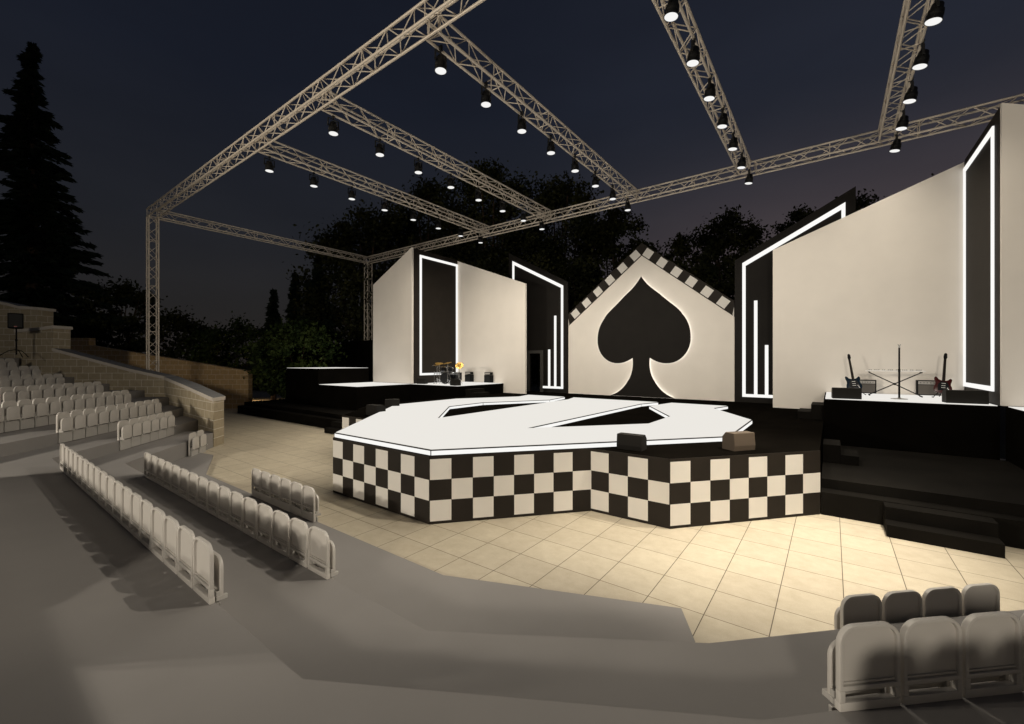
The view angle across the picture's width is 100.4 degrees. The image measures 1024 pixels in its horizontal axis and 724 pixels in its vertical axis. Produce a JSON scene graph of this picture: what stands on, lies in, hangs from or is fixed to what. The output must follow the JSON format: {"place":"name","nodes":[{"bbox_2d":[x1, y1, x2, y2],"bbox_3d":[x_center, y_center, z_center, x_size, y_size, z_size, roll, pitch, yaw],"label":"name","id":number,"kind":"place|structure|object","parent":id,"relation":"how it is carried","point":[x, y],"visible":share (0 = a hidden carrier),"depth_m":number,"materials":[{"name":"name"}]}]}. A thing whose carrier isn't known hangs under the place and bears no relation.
{"place":"outdoors","nodes":[
{"label":"outdoors","id":0,"kind":"place"},
{"bbox_2d":[147,453,694,642],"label":"terrace","id":1,"kind":"structure","parent":0,"point":[424,598],"depth_m":4.66,"materials":[{"name":"grey concrete"}]},
{"bbox_2d":[197,476,211,510],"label":"stadium seat","id":2,"kind":"object","parent":1,"relation":"on","point":[202,483],"visible":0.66,"depth_m":6.51,"materials":[{"name":"grey plastic"}]},
{"bbox_2d":[207,481,222,516],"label":"stadium seat","id":3,"kind":"object","parent":1,"relation":"on","point":[212,492],"visible":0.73,"depth_m":6.24,"materials":[{"name":"grey plastic"}]},
{"bbox_2d":[218,486,234,523],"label":"stadium seat","id":4,"kind":"object","parent":1,"relation":"on","point":[224,492],"visible":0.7,"depth_m":6.00,"materials":[{"name":"grey plastic"}]},
{"bbox_2d":[230,491,247,530],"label":"stadium seat","id":5,"kind":"object","parent":1,"relation":"on","point":[236,505],"visible":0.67,"depth_m":5.74,"materials":[{"name":"grey plastic"}]},
{"bbox_2d":[243,497,261,538],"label":"stadium seat","id":6,"kind":"object","parent":1,"relation":"on","point":[250,505],"visible":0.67,"depth_m":5.49,"materials":[{"name":"grey plastic"}]},
{"bbox_2d":[257,503,276,547],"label":"stadium seat","id":7,"kind":"object","parent":1,"relation":"on","point":[264,518],"visible":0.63,"depth_m":5.24,"materials":[{"name":"grey plastic"}]},
{"bbox_2d":[272,510,293,556],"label":"stadium seat","id":8,"kind":"object","parent":1,"relation":"on","point":[280,526],"visible":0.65,"depth_m":5.00,"materials":[{"name":"grey plastic"}]},
{"bbox_2d":[289,517,312,567],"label":"stadium seat","id":9,"kind":"object","parent":1,"relation":"on","point":[298,536],"visible":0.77,"depth_m":4.74,"materials":[{"name":"grey plastic"}]},
{"bbox_2d":[308,526,337,578],"bbox_3d":[-2.008,2.188,4.538,0.385,0.865,0.135,0,0,37],"label":"stadium seat","id":10,"kind":"object","parent":1,"relation":"on","point":[321,551],"visible":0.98,"depth_m":4.47,"materials":[{"name":"grey plastic"}]},
{"bbox_2d":[410,382,502,400],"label":"platform","id":11,"kind":"structure","parent":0,"point":[428,391],"depth_m":20.21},
{"bbox_2d":[413,248,457,383],"bbox_3d":[-3.968,-2.277,22.327,0.155,6.685,3.078,0,0,37],"label":"side panel","id":12,"kind":"object","parent":11,"relation":"on","point":[435,308],"visible":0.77,"depth_m":22.12,"materials":[{"name":"black paint"}]},
{"bbox_2d":[432,362,463,383],"bbox_3d":[-3.067,0.536,20.917,1.650,1.076,1.224,0,0,25],"label":"drum kit","id":13,"kind":"object","parent":11,"relation":"on","point":[447,375],"visible":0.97,"depth_m":20.64,"materials":[{"name":"black"}]},
{"bbox_2d":[0,416,1023,723],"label":"terrace","id":14,"kind":"structure","parent":0,"point":[106,616],"depth_m":2.79,"materials":[{"name":"grey concrete"}]},
{"bbox_2d":[56,412,74,442],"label":"stadium seat","id":15,"kind":"object","parent":14,"relation":"on","point":[64,421],"visible":1,"depth_m":10.32,"materials":[{"name":"grey plastic"}]},
{"bbox_2d":[70,410,86,439],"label":"stadium seat","id":16,"kind":"object","parent":14,"relation":"on","point":[79,418],"visible":0.91,"depth_m":10.75,"materials":[{"name":"grey plastic"}]},
{"bbox_2d":[83,408,98,436],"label":"stadium seat","id":17,"kind":"object","parent":14,"relation":"on","point":[90,414],"visible":0.93,"depth_m":11.15,"materials":[{"name":"grey plastic"}]},
{"bbox_2d":[0,0,1023,363],"label":"sky","id":18,"kind":"structure","parent":0,"point":[143,94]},
{"bbox_2d":[66,431,1023,719],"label":"terrace","id":19,"kind":"structure","parent":0,"point":[300,619],"depth_m":3.27,"materials":[{"name":"grey concrete"}]},
{"bbox_2d":[113,481,126,523],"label":"stadium seat","id":20,"kind":"object","parent":19,"relation":"on","point":[117,487],"visible":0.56,"depth_m":5.31,"materials":[{"name":"grey plastic"}]},
{"bbox_2d":[117,420,132,450],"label":"stadium seat","id":21,"kind":"object","parent":19,"relation":"on","point":[124,429],"visible":1,"depth_m":10.81,"materials":[{"name":"grey plastic"}]},
{"bbox_2d":[121,486,135,531],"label":"stadium seat","id":22,"kind":"object","parent":19,"relation":"on","point":[126,491],"visible":0.47,"depth_m":5.06,"materials":[{"name":"grey plastic"}]},
{"bbox_2d":[130,492,146,540],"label":"stadium seat","id":23,"kind":"object","parent":19,"relation":"on","point":[135,499],"visible":0.49,"depth_m":4.81,"materials":[{"name":"grey plastic"}]},
{"bbox_2d":[140,499,157,550],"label":"stadium seat","id":24,"kind":"object","parent":19,"relation":"on","point":[146,506],"visible":0.56,"depth_m":4.56,"materials":[{"name":"grey plastic"}]},
{"bbox_2d":[151,507,169,561],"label":"stadium seat","id":25,"kind":"object","parent":19,"relation":"on","point":[158,515],"visible":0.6,"depth_m":4.31,"materials":[{"name":"grey plastic"}]},
{"bbox_2d":[163,516,184,574],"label":"stadium seat","id":26,"kind":"object","parent":19,"relation":"on","point":[170,526],"visible":0.55,"depth_m":4.07,"materials":[{"name":"grey plastic"}]},
{"bbox_2d":[177,525,200,588],"bbox_3d":[-2.878,1.850,3.852,0.385,0.730,0.135,0,0,37],"label":"stadium seat","id":27,"kind":"object","parent":19,"relation":"on","point":[185,537],"visible":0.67,"depth_m":3.82,"materials":[{"name":"grey plastic"}]},
{"bbox_2d":[193,536,227,604],"bbox_3d":[-2.551,1.850,3.608,0.385,0.730,0.135,0,0,37],"label":"stadium seat","id":28,"kind":"object","parent":19,"relation":"on","point":[208,570],"visible":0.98,"depth_m":3.54,"materials":[{"name":"grey plastic"}]},
{"bbox_2d":[822,621,900,711],"bbox_3d":[2.018,1.850,2.475,0.385,0.730,0.135,0,0,-7],"label":"stadium seat","id":29,"kind":"object","parent":19,"relation":"on","point":[863,658],"visible":1,"depth_m":2.42,"materials":[{"name":"grey plastic"}]},
{"bbox_2d":[889,616,961,704],"bbox_3d":[2.421,1.850,2.524,0.385,0.730,0.135,0,0,-7],"label":"stadium seat","id":30,"kind":"object","parent":19,"relation":"on","point":[931,652],"visible":0.74,"depth_m":2.47,"materials":[{"name":"grey plastic"}]},
{"bbox_2d":[950,611,1021,697],"bbox_3d":[2.825,1.850,2.573,0.385,0.730,0.135,0,0,-7],"label":"stadium seat","id":31,"kind":"object","parent":19,"relation":"on","point":[991,646],"visible":0.73,"depth_m":2.52,"materials":[{"name":"grey plastic"}]},
{"bbox_2d":[204,390,1023,642],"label":"plaza","id":32,"kind":"structure","parent":0,"point":[758,579],"depth_m":5.96,"materials":[{"name":"tile"}]},
{"bbox_2d":[0,301,55,357],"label":"stone wall","id":33,"kind":"structure","parent":32,"relation":"on","point":[35,317],"depth_m":19.00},
{"bbox_2d":[14,325,72,375],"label":"stone wall","id":34,"kind":"structure","parent":32,"relation":"on","point":[36,345],"depth_m":17.50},
{"bbox_2d":[0,41,140,345],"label":"conifer tree","id":35,"kind":"object","parent":32,"relation":"on","point":[44,258],"visible":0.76,"depth_m":26.71,"materials":[{"name":"green plant"}]},
{"bbox_2d":[0,405,182,456],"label":"terrace","id":36,"kind":"structure","parent":32,"relation":"on","point":[18,441],"depth_m":9.81,"materials":[{"name":"grey concrete"}]},
{"bbox_2d":[1,401,21,431],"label":"stadium seat","id":37,"kind":"object","parent":36,"relation":"on","point":[11,410],"visible":0.94,"depth_m":10.32,"materials":[{"name":"grey plastic"}]},
{"bbox_2d":[17,399,36,429],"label":"stadium seat","id":38,"kind":"object","parent":36,"relation":"on","point":[27,408],"visible":0.94,"depth_m":10.72,"materials":[{"name":"grey plastic"}]},
{"bbox_2d":[32,398,49,426],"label":"stadium seat","id":39,"kind":"object","parent":36,"relation":"on","point":[41,405],"visible":0.98,"depth_m":11.14,"materials":[{"name":"grey plastic"}]},
{"bbox_2d":[52,348,174,396],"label":"stone wall","id":40,"kind":"structure","parent":32,"relation":"on","point":[78,366],"depth_m":17.40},
{"bbox_2d":[63,271,170,356],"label":"broadleaf tree","id":41,"kind":"object","parent":32,"relation":"on","point":[126,289],"visible":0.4,"depth_m":29.21,"materials":[{"name":"green plant"}]},
{"bbox_2d":[146,215,159,371],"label":"truss tower","id":42,"kind":"structure","parent":32,"relation":"on","point":[148,286],"depth_m":18.74,"materials":[{"name":"silver metal"}]},
{"bbox_2d":[157,209,366,262],"bbox_3d":[-12.533,-6.549,23.127,0.392,0.392,10.502,0,0,37],"label":"truss","id":43,"kind":"object","parent":42,"relation":"attached to","point":[245,230],"visible":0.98,"depth_m":22.06,"materials":[{"name":"silver metal"}]},
{"bbox_2d":[146,0,485,218],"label":"truss","id":44,"kind":"object","parent":42,"relation":"on","point":[435,12],"visible":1,"depth_m":10.26,"materials":[{"name":"silver metal"}]},
{"bbox_2d":[321,91,551,219],"bbox_3d":[-1.526,-6.549,14.880,0.392,0.392,10.502,0,0,37],"label":"truss","id":45,"kind":"object","parent":44,"relation":"attached to","point":[369,121],"visible":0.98,"depth_m":13.23,"materials":[{"name":"silver metal"}]},
{"bbox_2d":[426,16,637,200],"bbox_3d":[1.594,-6.549,12.543,0.392,0.392,10.502,0,0,37],"label":"truss","id":46,"kind":"object","parent":44,"relation":"attached to","point":[465,54],"visible":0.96,"depth_m":10.61,"materials":[{"name":"silver metal"}]},
{"bbox_2d":[652,0,750,174],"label":"truss","id":47,"kind":"object","parent":44,"relation":"attached to","point":[685,49],"visible":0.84,"depth_m":9.60,"materials":[{"name":"silver metal"}]},
{"bbox_2d":[878,0,934,141],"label":"truss","id":48,"kind":"object","parent":44,"relation":"attached to","point":[901,31],"visible":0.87,"depth_m":9.32,"materials":[{"name":"silver metal"}]},
{"bbox_2d":[912,39,929,69],"bbox_3d":[8.186,-6.149,8.535,0.288,0.537,0.264,0,0,-17],"label":"stage light","id":49,"kind":"object","parent":48,"relation":"hanging from","point":[921,60],"visible":1,"depth_m":8.46,"materials":[{"name":"black"}]},
{"bbox_2d":[924,0,944,26],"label":"stage light","id":50,"kind":"object","parent":48,"relation":"hanging from","point":[935,14],"visible":1,"depth_m":7.33,"materials":[{"name":"black"}]},
{"bbox_2d":[71,338,251,408],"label":"stone wall","id":51,"kind":"structure","parent":32,"relation":"on","point":[232,386],"depth_m":24.60,"materials":[{"name":"stone"}]},
{"bbox_2d":[105,305,238,364],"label":"broadleaf tree","id":52,"kind":"object","parent":32,"relation":"on","point":[182,323],"visible":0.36,"depth_m":29.87,"materials":[{"name":"green plant"}]},
{"bbox_2d":[163,376,224,446],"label":"stone wall","id":53,"kind":"structure","parent":32,"relation":"on","point":[203,405],"depth_m":14.45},
{"bbox_2d":[165,310,263,389],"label":"broadleaf tree","id":54,"kind":"object","parent":32,"relation":"on","point":[225,337],"visible":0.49,"depth_m":30.09,"materials":[{"name":"green plant"}]},
{"bbox_2d":[252,288,285,399],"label":"conifer tree","id":55,"kind":"object","parent":32,"relation":"on","point":[273,317],"visible":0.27,"depth_m":28.76,"materials":[{"name":"green plant"}]},
{"bbox_2d":[270,474,283,507],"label":"stadium seat","id":56,"kind":"object","parent":32,"relation":"on","point":[275,488],"visible":0.84,"depth_m":7.86,"materials":[{"name":"grey plastic"}]},
{"bbox_2d":[280,478,293,511],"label":"stadium seat","id":57,"kind":"object","parent":32,"relation":"on","point":[285,491],"visible":0.86,"depth_m":7.62,"materials":[{"name":"grey plastic"}]},
{"bbox_2d":[275,273,303,373],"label":"conifer tree","id":58,"kind":"object","parent":32,"relation":"on","point":[292,290],"visible":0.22,"depth_m":29.33,"materials":[{"name":"green plant"}]},
{"bbox_2d":[234,316,347,398],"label":"broadleaf tree","id":59,"kind":"object","parent":32,"relation":"on","point":[302,335],"visible":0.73,"depth_m":24.21,"materials":[{"name":"green plant"}]},
{"bbox_2d":[238,399,354,427],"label":"platform","id":60,"kind":"structure","parent":32,"relation":"on","point":[303,414],"depth_m":19.45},
{"bbox_2d":[286,367,368,405],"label":"platform","id":61,"kind":"structure","parent":60,"relation":"on","point":[302,384],"depth_m":21.41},
{"bbox_2d":[318,382,409,409],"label":"platform","id":62,"kind":"structure","parent":60,"relation":"on","point":[351,396],"depth_m":19.55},
{"bbox_2d":[373,247,412,383],"bbox_3d":[-6.153,-2.290,21.962,3.135,6.710,0.115,0,0,37],"label":"white panel","id":63,"kind":"object","parent":62,"relation":"on","point":[393,324],"visible":1,"depth_m":21.77,"materials":[{"name":"paint"}]},
{"bbox_2d":[291,481,305,516],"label":"stadium seat","id":64,"kind":"object","parent":32,"relation":"on","point":[296,496],"visible":0.8,"depth_m":7.38,"materials":[{"name":"grey plastic"}]},
{"bbox_2d":[269,256,346,396],"bbox_3d":[-13.434,-2.229,28.942,4.756,10.038,5.876,0,0,37],"label":"conifer tree","id":65,"kind":"object","parent":32,"relation":"on","point":[329,323],"visible":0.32,"depth_m":28.82,"materials":[{"name":"green plant"}]},
{"bbox_2d":[302,485,320,521],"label":"stadium seat","id":66,"kind":"object","parent":32,"relation":"on","point":[310,503],"visible":1,"depth_m":7.13,"materials":[{"name":"grey plastic"}]},
{"bbox_2d":[346,340,385,382],"bbox_3d":[-9.024,0.665,27.565,3.700,4.050,1.500,0,0,37],"label":"ballast box","id":67,"kind":"object","parent":32,"relation":"on","point":[359,354],"visible":0.23,"depth_m":27.07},
{"bbox_2d":[364,262,371,339],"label":"truss tower","id":68,"kind":"structure","parent":67,"relation":"on","point":[367,312],"depth_m":27.43,"materials":[{"name":"silver metal"}]},
{"bbox_2d":[364,93,1023,263],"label":"truss","id":69,"kind":"object","parent":68,"relation":"on","point":[880,144],"visible":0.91,"depth_m":14.31,"materials":[{"name":"silver metal"}]},
{"bbox_2d":[258,137,489,234],"bbox_3d":[-4.407,-6.549,17.038,0.392,0.392,10.502,0,0,37],"label":"truss","id":70,"kind":"object","parent":69,"relation":"attached to","point":[377,186],"visible":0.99,"depth_m":15.67,"materials":[{"name":"silver metal"}]},
{"bbox_2d":[333,391,823,528],"bbox_3d":[1.716,2.125,13.599,13.239,1.130,14.175,0,0,37],"label":"stage","id":71,"kind":"object","parent":32,"relation":"on","point":[776,473],"visible":0.81,"depth_m":7.39,"materials":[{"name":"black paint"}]},
{"bbox_2d":[458,261,526,393],"bbox_3d":[-1.142,-2.002,22.209,4.560,7.115,0.120,0,0,37],"label":"white panel","id":72,"kind":"object","parent":71,"relation":"on","point":[492,322],"visible":0.79,"depth_m":21.99,"materials":[{"name":"paint"}]},
{"bbox_2d":[509,253,568,392],"bbox_3d":[1.327,-2.220,22.394,3.710,7.560,0.165,0,0,37],"label":"portal panel","id":73,"kind":"object","parent":71,"relation":"on","point":[547,312],"visible":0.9,"depth_m":22.01,"materials":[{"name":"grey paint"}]},
{"bbox_2d":[335,395,751,455],"bbox_3d":[0.726,1.506,12.276,10.361,0.104,10.801,0,0,37],"label":"floor emblem","id":74,"kind":"object","parent":71,"relation":"on","point":[426,428],"visible":0.97,"depth_m":9.62,"materials":[{"name":"white paint"}]},
{"bbox_2d":[617,432,646,451],"bbox_3d":[2.144,1.425,7.648,0.460,0.270,0.268,0,0,37],"label":"stage monitor","id":75,"kind":"object","parent":71,"relation":"on","point":[632,441],"visible":1,"depth_m":7.54,"materials":[{"name":"black paint"}]},
{"bbox_2d":[568,243,734,401],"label":"gable panel","id":76,"kind":"structure","parent":71,"relation":"on","point":[703,368],"depth_m":18.35,"materials":[{"name":"white paint"}]},
{"bbox_2d":[598,277,690,398],"bbox_3d":[5.755,-1.130,18.989,4.200,5.360,0.066,0,0,37],"label":"spade cutout","id":77,"kind":"object","parent":76,"relation":"attached to","point":[643,323],"visible":1,"depth_m":18.90},
{"bbox_2d":[722,431,754,450],"bbox_3d":[4.050,1.405,7.624,0.460,0.310,0.288,0,0,-17],"label":"stage monitor","id":78,"kind":"object","parent":71,"relation":"on","point":[739,441],"visible":1,"depth_m":7.51,"materials":[{"name":"brown paint"}]},
{"bbox_2d":[735,186,855,403],"bbox_3d":[10.266,-2.220,15.696,3.710,7.560,0.165,0,0,37],"label":"portal panel","id":79,"kind":"object","parent":71,"relation":"on","point":[754,325],"visible":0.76,"depth_m":16.27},
{"bbox_2d":[798,402,823,419],"bbox_3d":[8.445,1.359,12.041,0.578,0.398,1.000,0,0,37],"label":"stair","id":80,"kind":"object","parent":71,"relation":"on","point":[816,411],"visible":0.89,"depth_m":11.63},
{"bbox_2d":[773,162,963,408],"bbox_3d":[10.783,-2.002,13.276,4.560,7.115,0.120,0,0,37],"label":"white panel","id":81,"kind":"object","parent":71,"relation":"on","point":[874,286],"visible":0.79,"depth_m":12.97,"materials":[{"name":"paint"}]},
{"bbox_2d":[834,593,881,629],"bbox_3d":[3.001,2.342,3.726,0.385,0.675,0.135,0,0,-8],"label":"stadium seat","id":82,"kind":"object","parent":32,"relation":"on","point":[859,608],"visible":0.27,"depth_m":3.68,"materials":[{"name":"grey plastic"}]},
{"bbox_2d":[882,590,922,623],"bbox_3d":[3.407,2.342,3.784,0.385,0.675,0.135,0,0,-8],"label":"stadium seat","id":83,"kind":"object","parent":32,"relation":"on","point":[900,606],"visible":0.22,"depth_m":3.73,"materials":[{"name":"grey plastic"}]},
{"bbox_2d":[821,445,1023,548],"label":"platform","id":84,"kind":"structure","parent":32,"relation":"on","point":[869,485],"depth_m":7.44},
{"bbox_2d":[823,439,858,465],"bbox_3d":[7.075,1.929,9.194,0.600,0.378,0.800,0,0,37],"label":"stair","id":85,"kind":"object","parent":84,"relation":"on","point":[833,452],"visible":1,"depth_m":8.96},
{"bbox_2d":[824,392,999,459],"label":"platform","id":86,"kind":"structure","parent":84,"relation":"on","point":[929,424],"depth_m":10.21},
{"bbox_2d":[831,387,861,398],"bbox_3d":[8.793,0.820,11.225,0.600,0.280,0.328,0,0,32],"label":"stage monitor","id":87,"kind":"object","parent":86,"relation":"on","point":[846,393],"visible":1,"depth_m":11.10,"materials":[{"name":"black paint"}]},
{"bbox_2d":[942,390,988,403],"bbox_3d":[10.573,0.810,9.966,0.700,0.300,0.328,0,0,32],"label":"stage monitor","id":88,"kind":"object","parent":86,"relation":"on","point":[967,396],"visible":1,"depth_m":9.85,"materials":[{"name":"black paint"}]},
{"bbox_2d":[963,107,999,404],"bbox_3d":[11.690,-2.333,10.596,0.155,6.575,3.078,0,0,37],"label":"side panel","id":89,"kind":"object","parent":86,"relation":"on","point":[981,270],"visible":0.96,"depth_m":10.46,"materials":[{"name":"black paint"}]},
{"bbox_2d":[1006,406,1023,469],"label":"platform","id":90,"kind":"structure","parent":84,"relation":"on","point":[1014,435],"depth_m":8.76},
{"bbox_2d":[1000,103,1023,406],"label":"white panel","id":91,"kind":"object","parent":90,"relation":"on","point":[1011,254],"visible":1,"depth_m":9.21,"materials":[{"name":"paint"}]},
{"bbox_2d":[922,586,961,616],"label":"stadium seat","id":92,"kind":"object","parent":32,"relation":"on","point":[943,601],"visible":0.34,"depth_m":3.79,"materials":[{"name":"grey plastic"}]},
{"bbox_2d":[883,502,1004,558],"bbox_3d":[6.430,2.495,6.432,1.220,0.390,0.586,0,0,37],"label":"stair","id":93,"kind":"object","parent":32,"relation":"on","point":[961,531],"visible":1,"depth_m":6.32,"materials":[{"name":"black"}]},
{"bbox_2d":[961,583,999,615],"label":"stadium seat","id":94,"kind":"object","parent":32,"relation":"on","point":[980,597],"visible":0.27,"depth_m":3.85,"materials":[{"name":"grey plastic"}]},
{"bbox_2d":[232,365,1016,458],"bbox_3d":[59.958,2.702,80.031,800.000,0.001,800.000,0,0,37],"label":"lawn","id":95,"kind":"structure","parent":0,"point":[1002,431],"depth_m":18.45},
{"bbox_2d":[282,199,419,366],"bbox_3d":[-10.989,-4.568,31.593,10.927,14.716,10.975,0,0,37],"label":"broadleaf tree","id":96,"kind":"object","parent":95,"relation":"on","point":[344,241],"visible":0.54,"depth_m":28.64,"materials":[{"name":"green plant"}]},
{"bbox_2d":[338,168,496,382],"bbox_3d":[-6.291,-5.851,32.899,13.590,17.282,12.262,0,0,-5],"label":"broadleaf tree","id":97,"kind":"object","parent":95,"relation":"on","point":[401,220],"visible":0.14,"depth_m":31.25,"materials":[{"name":"green plant"}]},
{"bbox_2d":[381,233,516,382],"bbox_3d":[-3.838,-2.967,30.836,11.447,11.514,11.678,0,0,37],"label":"broadleaf tree","id":98,"kind":"object","parent":95,"relation":"on","point":[480,262],"visible":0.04,"depth_m":28.26,"materials":[{"name":"green plant"}]},
{"bbox_2d":[415,152,568,370],"bbox_3d":[-1.490,-6.179,31.920,12.501,17.938,11.691,0,0,0],"label":"broadleaf tree","id":99,"kind":"object","parent":95,"relation":"on","point":[491,208],"visible":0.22,"depth_m":29.73,"materials":[{"name":"green plant"}]},
{"bbox_2d":[475,228,577,386],"bbox_3d":[1.038,-3.656,30.501,9.917,12.892,8.615,0,0,37],"label":"broadleaf tree","id":100,"kind":"object","parent":95,"relation":"on","point":[522,244],"visible":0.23,"depth_m":29.05,"materials":[{"name":"green plant"}]},
{"bbox_2d":[504,164,620,381],"bbox_3d":[3.466,-5.910,33.169,11.150,17.399,11.101,0,0,37],"label":"broadleaf tree","id":101,"kind":"object","parent":95,"relation":"on","point":[554,200],"visible":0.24,"depth_m":30.59,"materials":[{"name":"green plant"}]},
{"bbox_2d":[531,243,623,386],"bbox_3d":[4.842,-2.547,29.892,11.669,10.675,11.527,0,0,27],"label":"broadleaf tree","id":102,"kind":"object","parent":95,"relation":"on","point":[582,273],"visible":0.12,"depth_m":27.60,"materials":[{"name":"green plant"}]},
{"bbox_2d":[576,202,658,295],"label":"broadleaf tree","id":103,"kind":"object","parent":95,"relation":"on","point":[619,226],"visible":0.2,"depth_m":30.72,"materials":[{"name":"green plant"}]},
{"bbox_2d":[661,232,718,282],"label":"broadleaf tree","id":104,"kind":"object","parent":95,"relation":"on","point":[680,246],"visible":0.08,"depth_m":30.79,"materials":[{"name":"green plant"}]},
{"bbox_2d":[673,254,734,309],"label":"broadleaf tree","id":105,"kind":"object","parent":95,"relation":"on","point":[729,286],"visible":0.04,"depth_m":28.38,"materials":[{"name":"green plant"}]},
{"bbox_2d":[689,204,773,311],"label":"broadleaf tree","id":106,"kind":"object","parent":95,"relation":"on","point":[717,243],"visible":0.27,"depth_m":29.73,"materials":[{"name":"green plant"}]},
{"bbox_2d":[763,203,816,239],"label":"broadleaf tree","id":107,"kind":"object","parent":95,"relation":"on","point":[799,214],"visible":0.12,"depth_m":32.60,"materials":[{"name":"green plant"}]},
{"bbox_3d":[11.651,0.750,11.565,0.466,0.422,0.424,0,0,31],"label":"guitar stand","id":108,"kind":"object","parent":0,"visible":0},
{"bbox_2d":[933,353,951,392],"bbox_3d":[11.667,0.304,11.558,0.384,1.102,0.243,0,0,5],"label":"electric guitar","id":109,"kind":"object","parent":108,"relation":"on","point":[940,386],"visible":0.91,"depth_m":11.56,"materials":[{"name":"red paint"}]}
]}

